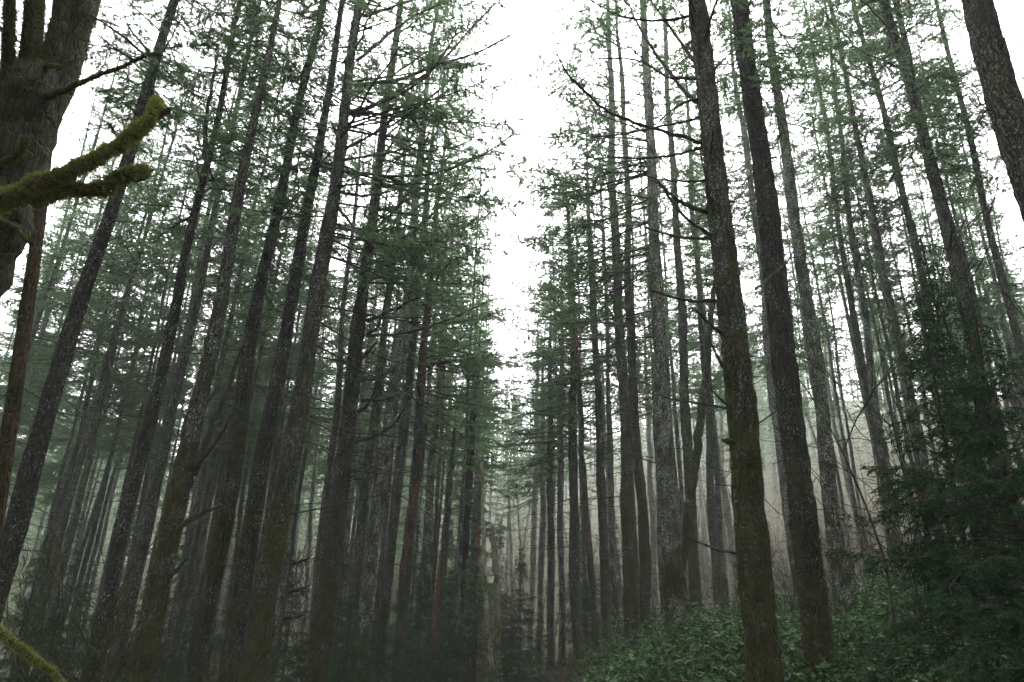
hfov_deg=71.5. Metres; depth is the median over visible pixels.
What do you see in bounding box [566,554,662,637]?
bare shrub
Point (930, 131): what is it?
fir tree
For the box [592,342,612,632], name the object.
bare alder
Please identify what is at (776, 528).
alder thicket
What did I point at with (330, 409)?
fir tree
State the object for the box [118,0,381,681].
fir tree
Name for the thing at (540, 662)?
young hemlock
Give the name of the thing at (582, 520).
fir tree
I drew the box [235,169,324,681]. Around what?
fir tree
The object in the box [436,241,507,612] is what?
fir tree
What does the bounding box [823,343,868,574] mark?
bare alder
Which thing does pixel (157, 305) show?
fir tree
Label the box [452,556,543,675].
bare shrub
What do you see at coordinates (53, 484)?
fir tree
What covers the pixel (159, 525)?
fir tree
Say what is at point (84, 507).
fir tree
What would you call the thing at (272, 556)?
fir tree
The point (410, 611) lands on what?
young hemlock
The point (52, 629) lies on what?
young hemlock
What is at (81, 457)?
fir tree
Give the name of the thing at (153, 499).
fir tree
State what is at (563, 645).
fir tree
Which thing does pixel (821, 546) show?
bare shrub
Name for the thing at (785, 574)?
bare shrub
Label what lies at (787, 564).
bare shrub
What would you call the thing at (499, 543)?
young hemlock
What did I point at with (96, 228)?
fir tree
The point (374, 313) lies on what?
fir tree
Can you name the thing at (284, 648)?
young hemlock
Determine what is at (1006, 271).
fir tree
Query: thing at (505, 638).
young hemlock
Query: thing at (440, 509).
fir tree
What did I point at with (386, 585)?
fir tree
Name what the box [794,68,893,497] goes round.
fir tree
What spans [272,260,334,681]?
fir tree
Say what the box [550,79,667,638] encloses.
fir tree
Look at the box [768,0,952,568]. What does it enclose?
fir tree
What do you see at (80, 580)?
fir tree
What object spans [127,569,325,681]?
bare shrub
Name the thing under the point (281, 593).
fir tree
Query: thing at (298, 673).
young hemlock
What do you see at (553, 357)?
fir tree
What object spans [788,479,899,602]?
bare shrub
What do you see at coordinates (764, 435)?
hillside forest
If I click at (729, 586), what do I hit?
bare shrub
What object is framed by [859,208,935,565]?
fir tree
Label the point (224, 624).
young hemlock
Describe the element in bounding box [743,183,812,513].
fir tree
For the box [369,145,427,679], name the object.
fir tree
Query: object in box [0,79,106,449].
fir tree
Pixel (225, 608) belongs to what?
fir tree
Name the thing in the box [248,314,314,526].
fir tree
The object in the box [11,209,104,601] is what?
fir tree
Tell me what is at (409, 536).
fir tree
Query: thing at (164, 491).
fir tree
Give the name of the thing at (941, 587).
young hemlock
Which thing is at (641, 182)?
fir tree
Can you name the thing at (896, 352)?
fir tree
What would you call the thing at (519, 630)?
young hemlock
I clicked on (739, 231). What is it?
fir tree
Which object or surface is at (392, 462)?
fir tree
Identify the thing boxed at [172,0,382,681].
fir tree
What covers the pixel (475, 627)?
dead pole
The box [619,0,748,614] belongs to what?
fir tree
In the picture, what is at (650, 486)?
bare alder
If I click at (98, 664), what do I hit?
bare shrub
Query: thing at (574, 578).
fir tree
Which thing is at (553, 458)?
fir tree
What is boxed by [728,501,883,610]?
bare shrub
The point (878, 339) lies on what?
fir tree
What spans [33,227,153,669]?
fir tree
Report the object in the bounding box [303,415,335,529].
fir tree
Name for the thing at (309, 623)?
bare shrub
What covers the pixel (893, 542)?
bare shrub
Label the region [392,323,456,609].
fir tree
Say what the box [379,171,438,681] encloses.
fir tree
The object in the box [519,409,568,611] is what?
fir tree
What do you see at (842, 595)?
fir tree
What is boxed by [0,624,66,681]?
fallen branch
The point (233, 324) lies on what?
fir tree
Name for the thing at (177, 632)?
young hemlock
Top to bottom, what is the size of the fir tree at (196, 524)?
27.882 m
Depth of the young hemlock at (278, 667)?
20.05 m
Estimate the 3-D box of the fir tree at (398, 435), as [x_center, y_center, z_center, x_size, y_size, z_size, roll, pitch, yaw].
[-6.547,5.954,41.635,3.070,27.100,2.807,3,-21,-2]
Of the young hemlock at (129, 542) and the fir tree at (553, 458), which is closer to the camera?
the young hemlock at (129, 542)
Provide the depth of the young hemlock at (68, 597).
29.02 m
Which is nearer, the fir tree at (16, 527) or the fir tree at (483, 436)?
the fir tree at (16, 527)
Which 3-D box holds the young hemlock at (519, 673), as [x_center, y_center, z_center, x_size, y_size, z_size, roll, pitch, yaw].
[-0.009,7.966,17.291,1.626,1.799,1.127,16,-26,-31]
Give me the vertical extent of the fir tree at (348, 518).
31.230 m
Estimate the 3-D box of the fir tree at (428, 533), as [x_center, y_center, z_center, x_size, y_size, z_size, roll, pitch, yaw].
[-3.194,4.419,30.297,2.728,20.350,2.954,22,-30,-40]
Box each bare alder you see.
[280,450,307,681]
[299,344,326,681]
[499,370,523,650]
[514,384,527,634]
[590,383,623,615]
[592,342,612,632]
[643,321,658,619]
[715,416,739,605]
[719,337,729,600]
[800,389,860,587]
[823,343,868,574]
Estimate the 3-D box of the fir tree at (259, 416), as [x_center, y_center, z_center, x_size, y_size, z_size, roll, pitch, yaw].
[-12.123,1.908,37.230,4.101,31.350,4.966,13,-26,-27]
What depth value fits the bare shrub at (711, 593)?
39.03 m
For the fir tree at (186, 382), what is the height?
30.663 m
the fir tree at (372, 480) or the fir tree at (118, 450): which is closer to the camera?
the fir tree at (118, 450)
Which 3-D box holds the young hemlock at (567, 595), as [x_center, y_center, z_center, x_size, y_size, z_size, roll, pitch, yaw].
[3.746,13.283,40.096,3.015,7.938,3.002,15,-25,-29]
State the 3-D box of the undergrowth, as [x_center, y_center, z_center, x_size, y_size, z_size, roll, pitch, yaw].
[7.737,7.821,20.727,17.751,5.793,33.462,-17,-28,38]
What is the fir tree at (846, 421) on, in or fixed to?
on the ground
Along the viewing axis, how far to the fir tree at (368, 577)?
23.55 m
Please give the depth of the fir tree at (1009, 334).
40.97 m
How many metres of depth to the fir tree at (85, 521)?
51.35 m
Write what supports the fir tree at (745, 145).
on the ground
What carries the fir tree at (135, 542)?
on the ground
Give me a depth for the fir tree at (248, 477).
41.70 m
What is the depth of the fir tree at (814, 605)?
14.26 m
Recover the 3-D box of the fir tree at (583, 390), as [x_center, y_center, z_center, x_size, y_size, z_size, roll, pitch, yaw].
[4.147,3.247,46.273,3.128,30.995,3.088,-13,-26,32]
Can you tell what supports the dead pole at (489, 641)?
on the ground
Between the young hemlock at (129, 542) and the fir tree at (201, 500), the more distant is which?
the fir tree at (201, 500)
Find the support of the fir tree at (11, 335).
on the ground
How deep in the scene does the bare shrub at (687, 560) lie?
42.62 m
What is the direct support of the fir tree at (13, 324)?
on the ground
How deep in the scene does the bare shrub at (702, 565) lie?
35.26 m
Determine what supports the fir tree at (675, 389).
on the ground
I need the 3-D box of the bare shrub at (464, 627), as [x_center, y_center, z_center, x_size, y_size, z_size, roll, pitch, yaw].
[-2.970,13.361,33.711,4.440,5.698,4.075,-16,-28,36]
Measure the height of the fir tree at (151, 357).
31.014 m
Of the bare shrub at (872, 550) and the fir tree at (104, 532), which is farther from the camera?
the fir tree at (104, 532)
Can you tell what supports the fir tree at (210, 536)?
on the ground
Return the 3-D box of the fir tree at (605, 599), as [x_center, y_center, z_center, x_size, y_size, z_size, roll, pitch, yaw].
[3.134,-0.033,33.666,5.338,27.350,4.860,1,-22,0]
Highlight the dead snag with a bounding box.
[423,417,468,681]
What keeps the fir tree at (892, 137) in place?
on the ground
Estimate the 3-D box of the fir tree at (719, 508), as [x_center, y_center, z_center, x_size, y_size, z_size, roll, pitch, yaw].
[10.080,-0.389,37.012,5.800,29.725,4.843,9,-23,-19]
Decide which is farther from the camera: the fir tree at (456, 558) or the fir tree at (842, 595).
the fir tree at (456, 558)
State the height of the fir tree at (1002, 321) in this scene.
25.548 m
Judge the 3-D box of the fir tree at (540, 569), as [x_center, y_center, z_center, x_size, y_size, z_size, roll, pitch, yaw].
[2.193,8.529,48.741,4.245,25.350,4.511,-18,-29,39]
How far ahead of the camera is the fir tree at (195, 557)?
51.33 m
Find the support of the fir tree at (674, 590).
on the ground
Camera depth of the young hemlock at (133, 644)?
22.85 m
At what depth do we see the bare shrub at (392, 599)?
40.16 m
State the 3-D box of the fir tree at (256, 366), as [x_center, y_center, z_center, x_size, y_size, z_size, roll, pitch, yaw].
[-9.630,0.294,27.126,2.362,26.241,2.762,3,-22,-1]
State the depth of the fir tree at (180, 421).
42.49 m
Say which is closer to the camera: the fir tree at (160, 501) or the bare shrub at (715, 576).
the bare shrub at (715, 576)
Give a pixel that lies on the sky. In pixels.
(535, 14)
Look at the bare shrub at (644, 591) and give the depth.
22.23 m
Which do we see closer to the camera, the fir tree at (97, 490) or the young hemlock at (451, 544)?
the young hemlock at (451, 544)
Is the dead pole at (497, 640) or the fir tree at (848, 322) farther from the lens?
the fir tree at (848, 322)
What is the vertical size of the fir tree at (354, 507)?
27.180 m
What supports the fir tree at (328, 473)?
on the ground
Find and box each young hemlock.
[0,501,85,681]
[0,534,51,681]
[9,596,78,681]
[40,563,99,681]
[68,503,143,681]
[102,570,167,681]
[134,527,196,681]
[202,619,221,681]
[205,577,253,677]
[266,608,286,681]
[271,550,311,681]
[278,613,314,681]
[382,518,434,681]
[412,569,472,681]
[413,509,471,681]
[448,486,503,677]
[448,565,498,681]
[477,518,517,667]
[477,588,525,681]
[486,629,532,681]
[493,545,545,681]
[521,615,560,681]
[554,505,600,644]
[555,530,613,650]
[590,509,623,637]
[767,520,792,603]
[821,292,1023,681]
[871,238,1023,637]
[884,294,1023,681]
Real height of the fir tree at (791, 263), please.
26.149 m
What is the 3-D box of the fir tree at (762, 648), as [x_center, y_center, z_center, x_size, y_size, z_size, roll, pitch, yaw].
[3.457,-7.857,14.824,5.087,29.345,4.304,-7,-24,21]
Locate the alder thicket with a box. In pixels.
[150,404,1023,675]
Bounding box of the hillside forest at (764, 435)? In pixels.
[6,279,1023,624]
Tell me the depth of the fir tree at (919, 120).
19.86 m
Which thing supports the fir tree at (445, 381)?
on the ground
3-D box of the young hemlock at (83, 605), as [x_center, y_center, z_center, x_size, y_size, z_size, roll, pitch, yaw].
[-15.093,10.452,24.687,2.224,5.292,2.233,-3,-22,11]
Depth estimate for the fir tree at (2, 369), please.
40.57 m
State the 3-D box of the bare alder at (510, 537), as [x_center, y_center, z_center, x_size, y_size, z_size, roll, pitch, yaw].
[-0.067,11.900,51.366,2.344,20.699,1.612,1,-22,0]
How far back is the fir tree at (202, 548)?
33.22 m
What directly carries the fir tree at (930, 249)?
on the ground
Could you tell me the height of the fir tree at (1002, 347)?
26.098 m
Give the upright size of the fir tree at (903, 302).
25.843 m
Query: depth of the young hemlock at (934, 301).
15.64 m
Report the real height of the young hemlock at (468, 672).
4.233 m
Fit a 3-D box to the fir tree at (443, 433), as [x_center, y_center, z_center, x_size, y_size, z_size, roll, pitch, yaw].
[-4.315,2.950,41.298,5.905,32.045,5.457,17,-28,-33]
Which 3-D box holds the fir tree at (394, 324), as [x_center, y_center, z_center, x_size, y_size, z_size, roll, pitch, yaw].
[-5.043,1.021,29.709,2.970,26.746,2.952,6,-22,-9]
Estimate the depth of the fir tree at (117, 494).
48.62 m
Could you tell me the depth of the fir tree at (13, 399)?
8.88 m
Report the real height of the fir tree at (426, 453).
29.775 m
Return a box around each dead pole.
[473,520,478,681]
[480,462,498,681]
[489,523,502,681]
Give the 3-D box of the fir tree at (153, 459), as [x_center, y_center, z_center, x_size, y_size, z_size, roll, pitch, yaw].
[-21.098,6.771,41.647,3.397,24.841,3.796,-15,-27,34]
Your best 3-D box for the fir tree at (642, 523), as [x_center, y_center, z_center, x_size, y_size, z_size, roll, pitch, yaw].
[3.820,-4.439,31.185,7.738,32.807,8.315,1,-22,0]
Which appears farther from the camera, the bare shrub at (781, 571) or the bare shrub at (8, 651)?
the bare shrub at (781, 571)
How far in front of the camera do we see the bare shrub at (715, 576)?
20.78 m
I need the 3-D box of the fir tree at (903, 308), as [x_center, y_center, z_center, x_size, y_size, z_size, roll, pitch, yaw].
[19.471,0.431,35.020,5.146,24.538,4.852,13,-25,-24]
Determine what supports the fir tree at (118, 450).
on the ground
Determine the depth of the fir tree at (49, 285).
30.55 m
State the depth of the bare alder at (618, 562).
44.01 m
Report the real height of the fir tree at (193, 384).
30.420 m
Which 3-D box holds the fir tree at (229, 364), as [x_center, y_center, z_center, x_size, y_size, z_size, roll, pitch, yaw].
[-11.187,0.471,31.840,6.689,29.845,6.289,-4,-23,14]
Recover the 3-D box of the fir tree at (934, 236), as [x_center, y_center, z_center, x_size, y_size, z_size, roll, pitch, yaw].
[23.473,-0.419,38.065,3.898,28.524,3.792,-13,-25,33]
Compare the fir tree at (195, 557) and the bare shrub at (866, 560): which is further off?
the fir tree at (195, 557)
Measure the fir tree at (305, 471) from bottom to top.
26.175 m
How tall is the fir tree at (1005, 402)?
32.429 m
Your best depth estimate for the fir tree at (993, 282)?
48.98 m
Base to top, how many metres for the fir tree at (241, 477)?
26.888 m
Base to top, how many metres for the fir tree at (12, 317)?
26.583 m
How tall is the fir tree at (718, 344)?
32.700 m
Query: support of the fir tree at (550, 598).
on the ground
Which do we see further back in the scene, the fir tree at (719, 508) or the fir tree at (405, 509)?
the fir tree at (405, 509)
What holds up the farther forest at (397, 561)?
on the ground
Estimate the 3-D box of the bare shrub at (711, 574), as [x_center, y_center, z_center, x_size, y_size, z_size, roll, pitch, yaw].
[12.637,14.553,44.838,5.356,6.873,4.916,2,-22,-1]
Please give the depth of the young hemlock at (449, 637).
20.13 m
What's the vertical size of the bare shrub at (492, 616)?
5.856 m
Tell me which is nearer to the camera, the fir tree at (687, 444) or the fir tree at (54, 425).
the fir tree at (687, 444)
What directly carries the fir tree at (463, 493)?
on the ground
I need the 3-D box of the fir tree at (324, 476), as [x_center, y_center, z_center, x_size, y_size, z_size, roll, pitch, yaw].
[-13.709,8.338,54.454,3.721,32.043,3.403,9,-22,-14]
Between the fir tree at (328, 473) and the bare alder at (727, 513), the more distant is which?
the bare alder at (727, 513)
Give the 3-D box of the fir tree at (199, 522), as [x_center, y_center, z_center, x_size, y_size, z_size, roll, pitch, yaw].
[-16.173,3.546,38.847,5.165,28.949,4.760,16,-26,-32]
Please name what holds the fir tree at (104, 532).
on the ground
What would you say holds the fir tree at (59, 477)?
on the ground
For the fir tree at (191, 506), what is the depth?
50.53 m
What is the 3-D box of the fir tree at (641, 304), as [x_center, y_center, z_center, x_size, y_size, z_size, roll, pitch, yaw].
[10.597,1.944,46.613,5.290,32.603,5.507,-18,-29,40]
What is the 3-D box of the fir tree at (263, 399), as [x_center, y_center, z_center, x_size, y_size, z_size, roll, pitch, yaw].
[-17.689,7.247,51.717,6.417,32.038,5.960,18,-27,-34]
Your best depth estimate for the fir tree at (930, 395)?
42.33 m
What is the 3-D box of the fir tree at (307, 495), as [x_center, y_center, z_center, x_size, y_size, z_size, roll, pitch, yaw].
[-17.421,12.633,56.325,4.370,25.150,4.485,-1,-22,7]
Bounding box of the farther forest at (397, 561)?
[0,444,481,657]
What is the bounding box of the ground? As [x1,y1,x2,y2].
[0,398,1023,681]
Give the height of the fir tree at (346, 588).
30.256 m
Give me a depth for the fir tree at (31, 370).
32.87 m
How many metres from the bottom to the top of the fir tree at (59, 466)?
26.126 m
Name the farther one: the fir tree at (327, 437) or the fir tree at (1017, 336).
the fir tree at (327, 437)
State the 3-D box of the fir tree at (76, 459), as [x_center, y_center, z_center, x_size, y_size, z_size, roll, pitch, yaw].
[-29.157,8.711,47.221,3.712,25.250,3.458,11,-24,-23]
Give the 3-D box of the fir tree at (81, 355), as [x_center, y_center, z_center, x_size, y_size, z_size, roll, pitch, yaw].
[-17.671,1.784,31.707,5.313,26.708,5.215,-8,-24,22]
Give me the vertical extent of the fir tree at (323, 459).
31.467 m
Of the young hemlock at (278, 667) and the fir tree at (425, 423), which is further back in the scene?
the fir tree at (425, 423)
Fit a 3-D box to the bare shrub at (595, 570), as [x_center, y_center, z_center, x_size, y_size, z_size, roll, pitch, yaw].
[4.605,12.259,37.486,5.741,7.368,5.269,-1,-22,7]
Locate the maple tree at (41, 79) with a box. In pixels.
[0,0,197,300]
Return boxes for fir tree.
[0,0,169,582]
[0,0,289,625]
[0,1,136,497]
[0,2,179,589]
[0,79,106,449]
[0,106,119,475]
[0,197,93,515]
[0,199,71,491]
[0,220,63,477]
[0,245,62,498]
[0,269,23,425]
[0,315,74,505]
[3,292,87,570]
[4,153,145,582]
[4,172,100,524]
[4,359,85,657]
[5,287,96,608]
[6,35,156,572]
[7,326,79,568]
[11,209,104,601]
[12,230,125,677]
[14,52,203,678]
[24,325,112,637]
[25,131,161,673]
[30,293,121,625]
[33,60,190,681]
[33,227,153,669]
[34,137,180,674]
[44,203,179,681]
[45,346,108,516]
[54,287,143,641]
[57,273,155,669]
[59,124,185,676]
[64,0,316,681]
[67,332,132,593]
[69,293,157,660]
[74,264,164,664]
[75,163,209,623]
[80,348,160,664]
[81,66,226,679]
[86,101,228,628]
[94,241,187,613]
[103,347,165,670]
[104,38,255,681]
[105,400,174,665]
[108,0,302,681]
[109,354,180,566]
[117,191,222,605]
[117,291,189,557]
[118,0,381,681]
[119,210,206,679]
[126,405,181,652]
[131,330,200,657]
[140,131,224,512]
[148,203,237,674]
[153,5,310,681]
[156,374,213,595]
[157,240,231,539]
[162,289,258,681]
[163,55,281,578]
[164,305,231,668]
[168,186,268,681]
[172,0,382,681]
[174,155,279,681]
[174,407,210,576]
[176,83,331,616]
[176,289,242,659]
[176,312,258,665]
[178,158,292,622]
[184,253,266,651]
[197,84,312,681]
[199,273,285,681]
[203,0,433,681]
[208,0,534,681]
[209,331,274,669]
[212,304,284,671]
[217,235,292,632]
[222,134,323,603]
[229,253,321,562]
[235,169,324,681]
[241,274,313,487]
[245,111,329,644]
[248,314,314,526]
[249,194,340,508]
[252,310,322,482]
[254,118,358,541]
[261,66,365,681]
[266,450,321,533]
[267,329,329,502]
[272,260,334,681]
[276,0,555,681]
[284,314,334,558]
[288,272,332,588]
[299,254,359,655]
[300,72,386,681]
[300,156,396,612]
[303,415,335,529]
[305,306,346,650]
[306,350,363,519]
[307,222,379,605]
[312,315,374,557]
[313,110,391,665]
[316,303,373,673]
[319,121,420,681]
[325,44,459,681]
[331,292,392,670]
[334,294,402,617]
[339,350,381,671]
[345,138,420,588]
[349,382,394,575]
[350,2,506,681]
[357,307,400,621]
[360,99,525,681]
[361,364,409,595]
[362,136,482,601]
[362,348,381,546]
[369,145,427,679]
[370,51,451,681]
[371,326,413,569]
[372,296,419,627]
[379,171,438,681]
[381,327,428,611]
[382,365,415,588]
[387,191,478,669]
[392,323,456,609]
[406,318,432,649]
[407,337,468,668]
[409,245,477,681]
[410,111,496,679]
[410,270,513,681]
[411,378,459,624]
[413,213,500,656]
[416,106,534,681]
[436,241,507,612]
[439,374,464,665]
[443,383,488,535]
[444,257,503,665]
[446,243,494,655]
[446,288,510,667]
[449,252,498,589]
[451,327,508,563]
[452,148,640,666]
[457,286,514,573]
[462,248,613,666]
[465,222,501,655]
[487,0,687,651]
[495,0,747,655]
[505,270,610,670]
[508,317,568,660]
[510,0,696,635]
[519,299,546,668]
[519,325,578,576]
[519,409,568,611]
[522,196,600,667]
[523,115,626,646]
[536,0,796,681]
[536,251,558,586]
[543,215,613,642]
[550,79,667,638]
[554,334,595,559]
[556,233,594,511]
[560,282,604,649]
[582,209,642,610]
[592,230,654,610]
[598,139,678,569]
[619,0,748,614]
[622,193,679,624]
[626,167,712,511]
[631,103,675,465]
[634,166,714,613]
[640,0,841,681]
[659,27,756,618]
[664,108,757,612]
[670,156,733,561]
[674,107,765,515]
[688,0,822,599]
[695,0,881,620]
[697,43,772,517]
[706,291,761,492]
[732,89,833,509]
[732,141,810,522]
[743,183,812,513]
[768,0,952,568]
[771,100,842,510]
[773,0,895,578]
[776,180,850,519]
[784,206,854,579]
[785,120,872,591]
[788,1,923,590]
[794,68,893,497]
[804,0,994,538]
[807,187,874,579]
[812,0,1022,580]
[815,63,928,542]
[820,0,1023,546]
[823,175,897,578]
[840,203,921,541]
[844,217,929,568]
[858,150,967,567]
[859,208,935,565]
[860,182,932,538]
[864,96,992,559]
[881,0,1023,361]
[890,0,1023,405]
[895,5,1021,524]
[899,217,974,546]
[903,17,1023,520]
[904,127,997,539]
[904,222,973,436]
[911,168,988,495]
[928,119,1023,456]
[936,94,1023,503]
[937,131,1023,462]
[942,177,1020,500]
[961,210,1023,449]
[962,208,1023,377]
[964,147,1023,404]
[973,154,1023,353]
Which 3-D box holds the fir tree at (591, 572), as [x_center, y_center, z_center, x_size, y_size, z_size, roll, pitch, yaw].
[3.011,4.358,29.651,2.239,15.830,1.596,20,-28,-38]
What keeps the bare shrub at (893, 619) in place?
on the ground
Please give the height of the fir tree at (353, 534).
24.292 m
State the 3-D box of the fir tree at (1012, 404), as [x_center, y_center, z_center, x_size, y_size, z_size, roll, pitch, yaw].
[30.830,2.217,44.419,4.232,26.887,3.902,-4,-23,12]
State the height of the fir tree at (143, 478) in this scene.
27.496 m
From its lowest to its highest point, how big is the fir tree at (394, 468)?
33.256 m
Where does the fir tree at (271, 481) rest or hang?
on the ground
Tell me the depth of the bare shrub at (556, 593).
54.72 m
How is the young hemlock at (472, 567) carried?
on the ground
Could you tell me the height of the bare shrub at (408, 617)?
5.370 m
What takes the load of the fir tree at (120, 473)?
on the ground
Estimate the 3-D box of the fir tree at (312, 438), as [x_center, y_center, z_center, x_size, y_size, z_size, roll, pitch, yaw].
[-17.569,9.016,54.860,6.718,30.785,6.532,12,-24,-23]
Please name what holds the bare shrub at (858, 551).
on the ground
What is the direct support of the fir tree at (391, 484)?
on the ground
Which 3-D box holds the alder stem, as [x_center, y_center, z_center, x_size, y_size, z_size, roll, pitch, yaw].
[5.035,1.253,19.285,3.623,12.966,1.122,4,-22,-7]
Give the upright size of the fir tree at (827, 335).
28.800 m
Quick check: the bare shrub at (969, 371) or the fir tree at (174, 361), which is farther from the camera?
the fir tree at (174, 361)
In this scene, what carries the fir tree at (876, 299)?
on the ground
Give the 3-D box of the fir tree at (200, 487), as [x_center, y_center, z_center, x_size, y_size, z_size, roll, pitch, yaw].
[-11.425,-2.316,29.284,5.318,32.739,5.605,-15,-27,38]
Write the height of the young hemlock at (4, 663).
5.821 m
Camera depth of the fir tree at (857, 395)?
47.19 m
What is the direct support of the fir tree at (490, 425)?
on the ground
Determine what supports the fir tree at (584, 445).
on the ground
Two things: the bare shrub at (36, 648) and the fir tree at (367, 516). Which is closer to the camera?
the bare shrub at (36, 648)
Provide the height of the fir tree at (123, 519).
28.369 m
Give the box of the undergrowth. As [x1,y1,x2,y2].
[559,558,1023,681]
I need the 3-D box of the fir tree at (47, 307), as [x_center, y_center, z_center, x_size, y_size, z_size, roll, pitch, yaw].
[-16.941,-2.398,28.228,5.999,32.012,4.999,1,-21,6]
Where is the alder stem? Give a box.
[638,189,732,591]
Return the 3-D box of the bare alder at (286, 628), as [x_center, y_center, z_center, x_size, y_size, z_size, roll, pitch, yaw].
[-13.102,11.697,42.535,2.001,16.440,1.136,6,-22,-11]
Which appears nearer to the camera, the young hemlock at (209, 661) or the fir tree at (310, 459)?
the young hemlock at (209, 661)
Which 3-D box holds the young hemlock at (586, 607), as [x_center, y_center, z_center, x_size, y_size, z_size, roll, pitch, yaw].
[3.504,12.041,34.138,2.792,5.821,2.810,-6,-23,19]
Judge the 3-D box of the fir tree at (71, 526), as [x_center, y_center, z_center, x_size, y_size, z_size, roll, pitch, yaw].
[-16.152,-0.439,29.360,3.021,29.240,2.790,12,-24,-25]
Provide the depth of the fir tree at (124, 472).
56.48 m
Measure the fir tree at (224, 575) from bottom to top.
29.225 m
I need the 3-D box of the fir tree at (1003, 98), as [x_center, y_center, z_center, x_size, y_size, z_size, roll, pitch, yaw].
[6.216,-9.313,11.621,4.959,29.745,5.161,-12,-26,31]
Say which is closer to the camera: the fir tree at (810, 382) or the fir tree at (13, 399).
the fir tree at (13, 399)
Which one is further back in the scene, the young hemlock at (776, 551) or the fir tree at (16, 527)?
the young hemlock at (776, 551)
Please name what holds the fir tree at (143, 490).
on the ground
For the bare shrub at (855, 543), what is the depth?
37.98 m
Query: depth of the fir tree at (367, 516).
48.80 m
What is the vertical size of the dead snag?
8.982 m
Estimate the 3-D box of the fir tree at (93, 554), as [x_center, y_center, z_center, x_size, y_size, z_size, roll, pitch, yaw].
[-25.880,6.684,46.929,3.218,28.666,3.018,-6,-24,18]
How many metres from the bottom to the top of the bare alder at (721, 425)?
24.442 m
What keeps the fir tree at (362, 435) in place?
on the ground
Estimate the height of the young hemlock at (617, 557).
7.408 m
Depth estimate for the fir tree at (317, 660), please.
19.11 m
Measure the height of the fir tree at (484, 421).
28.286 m
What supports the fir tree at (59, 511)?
on the ground
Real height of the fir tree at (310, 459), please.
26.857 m
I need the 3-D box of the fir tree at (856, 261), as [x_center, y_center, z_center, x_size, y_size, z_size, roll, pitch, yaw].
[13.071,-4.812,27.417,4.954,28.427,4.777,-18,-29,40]
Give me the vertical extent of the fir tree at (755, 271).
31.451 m
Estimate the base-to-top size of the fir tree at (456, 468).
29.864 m
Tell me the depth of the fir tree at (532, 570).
44.27 m
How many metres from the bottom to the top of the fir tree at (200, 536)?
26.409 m
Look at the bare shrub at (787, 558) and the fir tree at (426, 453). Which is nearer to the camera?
the bare shrub at (787, 558)
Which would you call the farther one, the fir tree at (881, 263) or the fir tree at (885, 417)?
the fir tree at (885, 417)
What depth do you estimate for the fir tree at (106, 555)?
52.04 m
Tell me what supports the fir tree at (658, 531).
on the ground
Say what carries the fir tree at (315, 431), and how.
on the ground
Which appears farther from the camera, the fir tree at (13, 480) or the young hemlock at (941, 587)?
the fir tree at (13, 480)
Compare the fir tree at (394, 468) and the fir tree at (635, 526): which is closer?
the fir tree at (635, 526)
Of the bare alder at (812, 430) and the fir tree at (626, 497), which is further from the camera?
the bare alder at (812, 430)
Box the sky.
[0,0,1023,460]
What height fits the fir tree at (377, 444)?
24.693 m
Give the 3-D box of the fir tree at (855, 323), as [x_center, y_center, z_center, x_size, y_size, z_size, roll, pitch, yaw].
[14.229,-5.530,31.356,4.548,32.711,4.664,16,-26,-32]
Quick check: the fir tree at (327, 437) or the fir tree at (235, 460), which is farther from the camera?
the fir tree at (327, 437)
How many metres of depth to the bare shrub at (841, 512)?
34.45 m
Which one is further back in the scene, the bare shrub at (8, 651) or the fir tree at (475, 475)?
the fir tree at (475, 475)
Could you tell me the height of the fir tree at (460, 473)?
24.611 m
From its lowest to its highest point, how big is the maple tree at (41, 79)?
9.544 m
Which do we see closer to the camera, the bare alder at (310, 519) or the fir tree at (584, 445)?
the bare alder at (310, 519)
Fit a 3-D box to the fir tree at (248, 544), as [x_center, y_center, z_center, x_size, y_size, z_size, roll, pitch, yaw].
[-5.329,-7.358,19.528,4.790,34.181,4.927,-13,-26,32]
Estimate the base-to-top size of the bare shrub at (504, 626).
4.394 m
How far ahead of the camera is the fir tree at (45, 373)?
39.85 m
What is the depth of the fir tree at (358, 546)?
26.52 m
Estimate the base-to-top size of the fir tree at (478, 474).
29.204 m
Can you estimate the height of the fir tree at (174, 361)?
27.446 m
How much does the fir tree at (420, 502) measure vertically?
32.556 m
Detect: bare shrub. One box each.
[0,492,274,681]
[0,519,166,681]
[1,511,259,681]
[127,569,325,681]
[278,543,314,680]
[286,590,375,663]
[333,553,417,681]
[354,590,467,651]
[391,574,489,669]
[429,545,548,679]
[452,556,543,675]
[455,585,563,675]
[513,630,580,681]
[524,566,580,633]
[555,503,622,645]
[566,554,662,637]
[604,537,700,637]
[637,461,737,613]
[647,500,731,609]
[651,513,792,607]
[688,529,735,612]
[693,533,770,621]
[701,570,734,608]
[720,496,799,626]
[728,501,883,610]
[734,522,848,597]
[756,220,1023,678]
[759,153,1023,681]
[770,516,858,592]
[771,544,831,595]
[781,500,852,585]
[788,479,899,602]
[813,487,909,585]
[814,451,922,589]
[819,503,914,610]
[824,504,913,590]
[843,460,953,605]
[850,516,884,590]
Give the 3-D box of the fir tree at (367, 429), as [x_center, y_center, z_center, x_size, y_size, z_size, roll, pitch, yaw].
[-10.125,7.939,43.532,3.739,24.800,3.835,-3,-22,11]
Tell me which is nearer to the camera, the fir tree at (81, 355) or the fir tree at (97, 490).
the fir tree at (81, 355)
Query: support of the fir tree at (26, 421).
on the ground
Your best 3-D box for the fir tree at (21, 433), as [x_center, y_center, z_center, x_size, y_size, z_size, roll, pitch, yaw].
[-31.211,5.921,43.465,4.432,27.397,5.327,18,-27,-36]
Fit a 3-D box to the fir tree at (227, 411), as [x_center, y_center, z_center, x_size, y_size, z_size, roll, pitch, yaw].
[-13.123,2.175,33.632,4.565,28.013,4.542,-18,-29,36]
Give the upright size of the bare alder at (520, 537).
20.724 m

